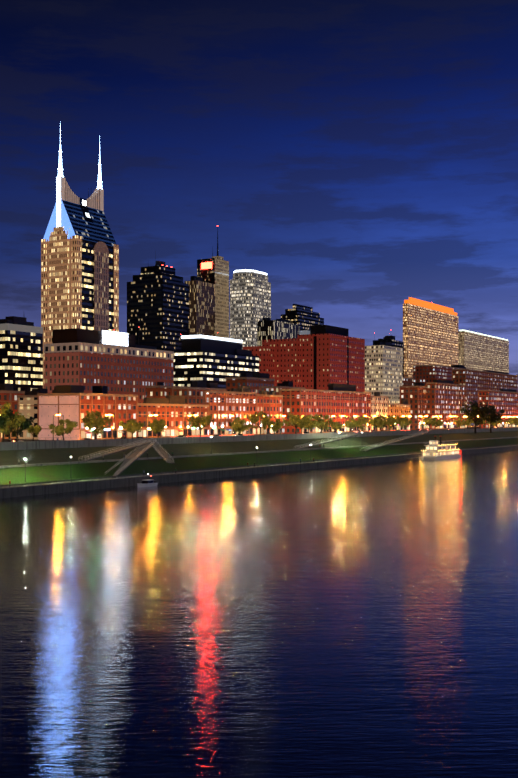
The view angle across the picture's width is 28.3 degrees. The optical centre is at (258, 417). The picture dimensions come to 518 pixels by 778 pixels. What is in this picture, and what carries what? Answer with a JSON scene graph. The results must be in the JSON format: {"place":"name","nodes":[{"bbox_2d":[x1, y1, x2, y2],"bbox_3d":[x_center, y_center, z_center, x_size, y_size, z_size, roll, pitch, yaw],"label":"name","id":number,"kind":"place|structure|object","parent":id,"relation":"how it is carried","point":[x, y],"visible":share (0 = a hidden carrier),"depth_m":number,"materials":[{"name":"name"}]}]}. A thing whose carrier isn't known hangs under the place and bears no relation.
{"place":"outdoors","nodes":[
{"label":"outdoors","id":0,"kind":"place"},
{"bbox_2d":[41,123,118,388],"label":"skyscraper","id":1,"kind":"structure","parent":0,"point":[79,268],"depth_m":606.76,"materials":[{"name":"beige glass"}]},
{"bbox_2d":[127,265,188,350],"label":"black tower","id":2,"kind":"structure","parent":0,"point":[158,305],"depth_m":724.20,"materials":[{"name":"grey glass"}]},
{"bbox_2d":[155,261,164,265],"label":"rooftop structure","id":3,"kind":"object","parent":2,"relation":"on","point":[160,263],"visible":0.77,"depth_m":731.99,"materials":[{"name":"grey"}]},
{"bbox_2d":[185,280,214,335],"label":"brown tower","id":4,"kind":"structure","parent":0,"point":[201,307],"depth_m":883.99,"materials":[{"name":"grey"}]},
{"bbox_2d":[190,273,202,280],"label":"rooftop structure","id":5,"kind":"object","parent":4,"relation":"on","point":[198,278],"visible":0.62,"depth_m":884.68,"materials":[{"name":"grey"}]},
{"bbox_2d":[174,335,258,388],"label":"glass block","id":6,"kind":"structure","parent":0,"point":[212,359],"depth_m":595.47,"materials":[{"name":"grey glass"}]},
{"bbox_2d":[217,332,251,354],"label":"rooftop gear","id":7,"kind":"object","parent":6,"relation":"on","point":[243,352],"visible":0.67,"depth_m":628.95,"materials":[{"name":"grey"}]},
{"bbox_2d":[1,427,473,441],"bbox_3d":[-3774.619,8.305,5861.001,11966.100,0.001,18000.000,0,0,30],"label":"city ground","id":8,"kind":"structure","parent":0,"point":[7,440],"depth_m":385.52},
{"bbox_2d":[0,383,24,438],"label":"building","id":9,"kind":"structure","parent":8,"relation":"on","point":[8,393],"depth_m":402.04,"materials":[{"name":"brick"}]},
{"bbox_2d":[0,319,42,394],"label":"office building","id":10,"kind":"structure","parent":8,"relation":"on","point":[21,357],"depth_m":478.69,"materials":[{"name":"grey"}]},
{"bbox_2d":[0,314,25,324],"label":"rooftop structure","id":11,"kind":"object","parent":10,"relation":"on","point":[19,320],"visible":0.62,"depth_m":480.02,"materials":[{"name":"grey"}]},
{"bbox_2d":[17,388,47,438],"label":"building","id":12,"kind":"structure","parent":8,"relation":"on","point":[26,405],"depth_m":399.14,"materials":[{"name":"brick"}]},
{"bbox_2d":[37,385,137,439],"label":"building","id":13,"kind":"structure","parent":8,"relation":"on","point":[73,402],"depth_m":385.05,"materials":[{"name":"brick"}]},
{"bbox_2d":[44,328,173,402],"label":"brick building","id":14,"kind":"structure","parent":8,"relation":"on","point":[115,362],"depth_m":466.46,"materials":[{"name":"brown brick"}]},
{"bbox_2d":[135,327,155,349],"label":"rooftop gear","id":15,"kind":"object","parent":14,"relation":"on","point":[145,347],"visible":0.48,"depth_m":498.09,"materials":[{"name":"grey"}]},
{"bbox_2d":[145,382,183,397],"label":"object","id":16,"kind":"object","parent":8,"relation":"on","point":[159,390],"visible":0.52,"depth_m":491.13,"materials":[{"name":"brick"}]},
{"bbox_2d":[137,395,208,437],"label":"building","id":17,"kind":"structure","parent":8,"relation":"on","point":[172,411],"depth_m":427.41,"materials":[{"name":"brick"}]},
{"bbox_2d":[172,380,225,403],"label":"building","id":18,"kind":"structure","parent":8,"relation":"on","point":[194,393],"depth_m":484.17,"materials":[{"name":"brick"}]},
{"bbox_2d":[197,225,228,337],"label":"skyscraper","id":19,"kind":"structure","parent":8,"relation":"on","point":[214,270],"depth_m":966.79,"materials":[{"name":"grey"}]},
{"bbox_2d":[205,385,256,435],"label":"building","id":20,"kind":"structure","parent":8,"relation":"on","point":[240,401],"depth_m":467.69,"materials":[{"name":"red brick"}]},
{"bbox_2d":[225,373,274,393],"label":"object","id":21,"kind":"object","parent":8,"relation":"on","point":[254,381],"visible":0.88,"depth_m":580.73,"materials":[{"name":"brick"}]},
{"bbox_2d":[230,269,270,348],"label":"skyscraper","id":22,"kind":"structure","parent":8,"relation":"on","point":[250,298],"depth_m":963.10,"materials":[{"name":"grey"}]},
{"bbox_2d":[243,346,274,385],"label":"brick wing","id":23,"kind":"structure","parent":8,"relation":"on","point":[266,354],"depth_m":718.11,"materials":[{"name":"red brick"}]},
{"bbox_2d":[256,391,282,434],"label":"building","id":24,"kind":"structure","parent":8,"relation":"on","point":[271,403],"depth_m":500.04,"materials":[{"name":"brick"}]},
{"bbox_2d":[257,320,300,345],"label":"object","id":25,"kind":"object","parent":8,"relation":"on","point":[270,329],"visible":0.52,"depth_m":774.18,"materials":[{"name":"grey glass"}]},
{"bbox_2d":[262,317,290,322],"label":"rooftop gear","id":26,"kind":"object","parent":25,"relation":"on","point":[282,320],"visible":0.56,"depth_m":790.35,"materials":[{"name":"grey"}]},
{"bbox_2d":[262,338,301,386],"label":"brick wing","id":27,"kind":"structure","parent":8,"relation":"on","point":[288,359],"depth_m":720.86,"materials":[{"name":"red brick"}]},
{"bbox_2d":[259,381,304,394],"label":"building","id":28,"kind":"structure","parent":8,"relation":"on","point":[284,385],"depth_m":562.96,"materials":[{"name":"brick"}]},
{"bbox_2d":[281,304,323,330],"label":"office building","id":29,"kind":"structure","parent":8,"relation":"on","point":[305,317],"depth_m":943.67,"materials":[{"name":"grey glass"}]},
{"bbox_2d":[280,383,370,433],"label":"building","id":30,"kind":"structure","parent":8,"relation":"on","point":[337,401],"depth_m":556.39,"materials":[{"name":"brick"}]},
{"bbox_2d":[297,325,364,391],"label":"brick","id":31,"kind":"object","parent":8,"relation":"on","point":[333,354],"visible":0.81,"depth_m":720.51,"materials":[{"name":"red brick"}]},
{"bbox_2d":[370,392,388,430],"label":"building","id":32,"kind":"structure","parent":8,"relation":"on","point":[379,405],"depth_m":613.83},
{"bbox_2d":[365,345,402,403],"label":"office building","id":33,"kind":"structure","parent":8,"relation":"on","point":[383,370],"depth_m":789.60,"materials":[{"name":"grey concrete"}]},
{"bbox_2d":[374,341,391,345],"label":"rooftop gear","id":34,"kind":"object","parent":33,"relation":"on","point":[385,343],"visible":0.77,"depth_m":796.97,"materials":[{"name":"grey"}]},
{"bbox_2d":[373,340,403,376],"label":"office building","id":35,"kind":"structure","parent":8,"relation":"on","point":[397,343],"depth_m":1002.83,"materials":[{"name":"grey"}]},
{"bbox_2d":[378,335,394,339],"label":"rooftop gear","id":36,"kind":"object","parent":35,"relation":"on","point":[391,337],"visible":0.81,"depth_m":1000.20,"materials":[{"name":"grey"}]},
{"bbox_2d":[388,399,410,430],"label":"building","id":37,"kind":"structure","parent":8,"relation":"on","point":[403,410],"depth_m":643.67,"materials":[{"name":"orange"}]},
{"bbox_2d":[403,377,413,385],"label":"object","id":38,"kind":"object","parent":8,"relation":"on","point":[407,381],"visible":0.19,"depth_m":893.36,"materials":[{"name":"brick"}]},
{"bbox_2d":[399,382,428,429],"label":"building","id":39,"kind":"structure","parent":8,"relation":"on","point":[415,395],"depth_m":722.20,"materials":[{"name":"brick"}]},
{"bbox_2d":[403,297,457,377],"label":"high-rise building","id":40,"kind":"structure","parent":8,"relation":"on","point":[430,333],"depth_m":1300.71,"materials":[{"name":"grey concrete"}]},
{"bbox_2d":[412,365,472,385],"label":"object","id":41,"kind":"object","parent":8,"relation":"on","point":[423,374],"visible":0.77,"depth_m":1018.65,"materials":[{"name":"brick"}]},
{"bbox_2d":[426,380,466,429],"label":"building","id":42,"kind":"structure","parent":8,"relation":"on","point":[446,399],"depth_m":751.49,"materials":[{"name":"brick"}]},
{"bbox_2d":[452,369,517,426],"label":"building","id":43,"kind":"structure","parent":8,"relation":"on","point":[474,381],"depth_m":947.40,"materials":[{"name":"brick"}]},
{"bbox_2d":[478,389,517,427],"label":"building","id":44,"kind":"structure","parent":8,"relation":"on","point":[506,400],"depth_m":830.92,"materials":[{"name":"brick"}]},
{"bbox_3d":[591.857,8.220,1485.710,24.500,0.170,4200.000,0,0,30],"label":"first avenue","id":45,"kind":"object","parent":8,"relation":"on","visible":0},
{"bbox_2d":[0,409,14,426],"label":"dark tree","id":46,"kind":"object","parent":45,"relation":"on","point":[3,420],"visible":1,"depth_m":305.01,"materials":[{"name":"green plant"}]},
{"bbox_2d":[0,401,21,441],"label":"dark tree","id":47,"kind":"object","parent":45,"relation":"on","point":[7,405],"visible":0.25,"depth_m":337.31,"materials":[{"name":"green plant"}]},
{"bbox_2d":[0,409,25,441],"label":"street tree","id":48,"kind":"object","parent":45,"relation":"on","point":[10,422],"visible":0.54,"depth_m":310.03,"materials":[{"name":"green plant"}]},
{"bbox_2d":[7,415,34,441],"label":"dark tree","id":49,"kind":"object","parent":45,"relation":"on","point":[27,423],"visible":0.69,"depth_m":311.91,"materials":[{"name":"green plant"}]},
{"bbox_2d":[27,425,41,440],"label":"street tree","id":50,"kind":"object","parent":45,"relation":"on","point":[36,429],"visible":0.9,"depth_m":347.85,"materials":[{"name":"green plant"}]},
{"bbox_2d":[49,419,77,439],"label":"street tree","id":51,"kind":"object","parent":45,"relation":"on","point":[59,430],"visible":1,"depth_m":331.49,"materials":[{"name":"green plant"}]},
{"bbox_2d":[82,410,111,438],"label":"street tree","id":52,"kind":"object","parent":45,"relation":"on","point":[92,420],"visible":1,"depth_m":345.54,"materials":[{"name":"green plant"}]},
{"bbox_2d":[119,419,143,437],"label":"street tree","id":53,"kind":"object","parent":45,"relation":"on","point":[132,426],"visible":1,"depth_m":362.41,"materials":[{"name":"green plant"}]},
{"bbox_2d":[148,419,165,437],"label":"street tree","id":54,"kind":"object","parent":45,"relation":"on","point":[156,426],"visible":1,"depth_m":377.65,"materials":[{"name":"green plant"}]},
{"bbox_2d":[187,415,214,434],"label":"street tree","id":55,"kind":"object","parent":45,"relation":"on","point":[204,421],"visible":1,"depth_m":400.23,"materials":[{"name":"green plant"}]},
{"bbox_2d":[230,417,245,433],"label":"street tree","id":56,"kind":"object","parent":45,"relation":"on","point":[236,420],"visible":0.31,"depth_m":467.00,"materials":[{"name":"green plant"}]},
{"bbox_2d":[231,420,251,434],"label":"street tree","id":57,"kind":"object","parent":45,"relation":"on","point":[239,426],"visible":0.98,"depth_m":426.81,"materials":[{"name":"green plant"}]},
{"bbox_2d":[247,411,270,431],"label":"street tree","id":58,"kind":"object","parent":45,"relation":"on","point":[264,421],"visible":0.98,"depth_m":440.26,"materials":[{"name":"green plant"}]},
{"bbox_2d":[267,418,283,433],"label":"street tree","id":59,"kind":"object","parent":45,"relation":"on","point":[277,425],"visible":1,"depth_m":451.90,"materials":[{"name":"green plant"}]},
{"bbox_2d":[283,412,307,433],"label":"street tree","id":60,"kind":"object","parent":45,"relation":"on","point":[295,421],"visible":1,"depth_m":468.67,"materials":[{"name":"green plant"}]},
{"bbox_2d":[299,415,317,432],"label":"street tree","id":61,"kind":"object","parent":45,"relation":"on","point":[310,424],"visible":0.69,"depth_m":480.49,"materials":[{"name":"green plant"}]},
{"bbox_2d":[313,413,332,432],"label":"street tree","id":62,"kind":"object","parent":45,"relation":"on","point":[321,423],"visible":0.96,"depth_m":491.93,"materials":[{"name":"green plant"}]},
{"bbox_2d":[329,421,343,432],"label":"street tree","id":63,"kind":"object","parent":45,"relation":"on","point":[336,425],"visible":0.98,"depth_m":506.48,"materials":[{"name":"green plant"}]},
{"bbox_2d":[344,420,358,431],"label":"street tree","id":64,"kind":"object","parent":45,"relation":"on","point":[351,425],"visible":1,"depth_m":520.57,"materials":[{"name":"green plant"}]},
{"bbox_2d":[349,416,368,431],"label":"street tree","id":65,"kind":"object","parent":45,"relation":"on","point":[363,420],"visible":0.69,"depth_m":529.53,"materials":[{"name":"green plant"}]},
{"bbox_2d":[369,416,384,430],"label":"street tree","id":66,"kind":"object","parent":45,"relation":"on","point":[375,421],"visible":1,"depth_m":548.63,"materials":[{"name":"green plant"}]},
{"bbox_2d":[380,415,395,427],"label":"street tree","id":67,"kind":"object","parent":45,"relation":"on","point":[387,423],"visible":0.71,"depth_m":559.97,"materials":[{"name":"green plant"}]},
{"bbox_2d":[387,415,403,430],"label":"street tree","id":68,"kind":"object","parent":45,"relation":"on","point":[396,422],"visible":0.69,"depth_m":569.20,"materials":[{"name":"green plant"}]},
{"bbox_2d":[396,417,411,430],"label":"street tree","id":69,"kind":"object","parent":45,"relation":"on","point":[405,422],"visible":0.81,"depth_m":581.61,"materials":[{"name":"green plant"}]},
{"bbox_2d":[423,417,435,429],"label":"street tree","id":70,"kind":"object","parent":45,"relation":"on","point":[430,421],"visible":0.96,"depth_m":617.93,"materials":[{"name":"green plant"}]},
{"bbox_2d":[432,420,442,429],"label":"street tree","id":71,"kind":"object","parent":45,"relation":"on","point":[438,423],"visible":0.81,"depth_m":627.65,"materials":[{"name":"green plant"}]},
{"bbox_2d":[454,417,466,426],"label":"street tree","id":72,"kind":"object","parent":45,"relation":"on","point":[460,423],"visible":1,"depth_m":665.51,"materials":[{"name":"green plant"}]},
{"bbox_2d":[462,417,471,428],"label":"street tree","id":73,"kind":"object","parent":45,"relation":"on","point":[467,421],"visible":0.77,"depth_m":678.44,"materials":[{"name":"green plant"}]},
{"bbox_2d":[509,417,517,426],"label":"street tree","id":74,"kind":"object","parent":45,"relation":"on","point":[515,420],"visible":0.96,"depth_m":775.91,"materials":[{"name":"green plant"}]},
{"bbox_2d":[0,450,517,777],"bbox_3d":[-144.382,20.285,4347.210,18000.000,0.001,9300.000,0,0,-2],"label":"water","id":75,"kind":"structure","parent":0,"point":[356,621],"depth_m":99.83,"materials":[{"name":"blue liquid"}]},
{"bbox_2d":[137,479,157,487],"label":"motorboat","id":76,"kind":"object","parent":75,"relation":"on","point":[147,483],"visible":0.88,"depth_m":301.60,"materials":[{"name":"white"}]},
{"bbox_2d":[406,457,418,459],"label":"landing stage","id":77,"kind":"object","parent":75,"relation":"in","point":[416,458],"visible":0.28,"depth_m":492.18,"materials":[{"name":"concrete"}]},
{"bbox_2d":[419,436,461,459],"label":"riverboat","id":78,"kind":"object","parent":75,"relation":"on","point":[433,450],"visible":1,"depth_m":502.95,"materials":[{"name":"white"}]},
{"bbox_2d":[0,427,517,498],"bbox_3d":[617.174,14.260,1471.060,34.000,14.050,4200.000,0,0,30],"label":"river bank","id":79,"kind":"structure","parent":0,"point":[53,461],"depth_m":370.96,"materials":[{"name":"green plant"}]},
{"bbox_2d":[19,449,33,464],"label":"street lamp","id":80,"kind":"object","parent":79,"relation":"on","point":[27,459],"visible":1,"depth_m":294.86,"materials":[{"name":"glass"}]},
{"bbox_2d":[80,438,153,460],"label":"bank ramp","id":81,"kind":"structure","parent":79,"relation":"on","point":[133,446],"depth_m":341.33,"materials":[{"name":"concrete"}]},
{"bbox_2d":[105,439,155,477],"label":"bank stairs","id":82,"kind":"structure","parent":79,"relation":"on","point":[136,455],"depth_m":335.57,"materials":[{"name":"concrete"}]},
{"bbox_2d":[149,440,173,463],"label":"bank stairs","id":83,"kind":"structure","parent":79,"relation":"on","point":[159,450],"depth_m":354.68,"materials":[{"name":"concrete"}]},
{"bbox_2d":[0,426,513,487],"bbox_3d":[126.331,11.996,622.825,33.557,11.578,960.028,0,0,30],"label":"bank railings","id":84,"kind":"object","parent":79,"relation":"on","point":[230,466],"visible":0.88,"depth_m":384.22,"materials":[{"name":"grey metal"}]},
{"bbox_2d":[296,432,357,448],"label":"bank ramp","id":85,"kind":"structure","parent":79,"relation":"on","point":[333,440],"depth_m":478.65,"materials":[{"name":"concrete"}]},
{"bbox_2d":[361,430,429,451],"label":"bank ramp","id":86,"kind":"structure","parent":79,"relation":"on","point":[395,441],"depth_m":534.32,"materials":[{"name":"concrete"}]},
{"bbox_2d":[460,400,491,432],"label":"tree","id":87,"kind":"object","parent":79,"relation":"on","point":[475,410],"visible":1,"depth_m":677.75,"materials":[{"name":"green plant"}]},
{"bbox_2d":[477,405,504,432],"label":"tree","id":88,"kind":"object","parent":79,"relation":"on","point":[493,416],"visible":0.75,"depth_m":701.37,"materials":[{"name":"green plant"}]},
{"bbox_2d":[0,0,517,374],"label":"sky","id":89,"kind":"structure","parent":0,"point":[359,156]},
{"bbox_2d":[458,330,508,372],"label":"office building","id":90,"kind":"structure","parent":0,"point":[479,351],"depth_m":1650.26,"materials":[{"name":"grey concrete"}]}
]}

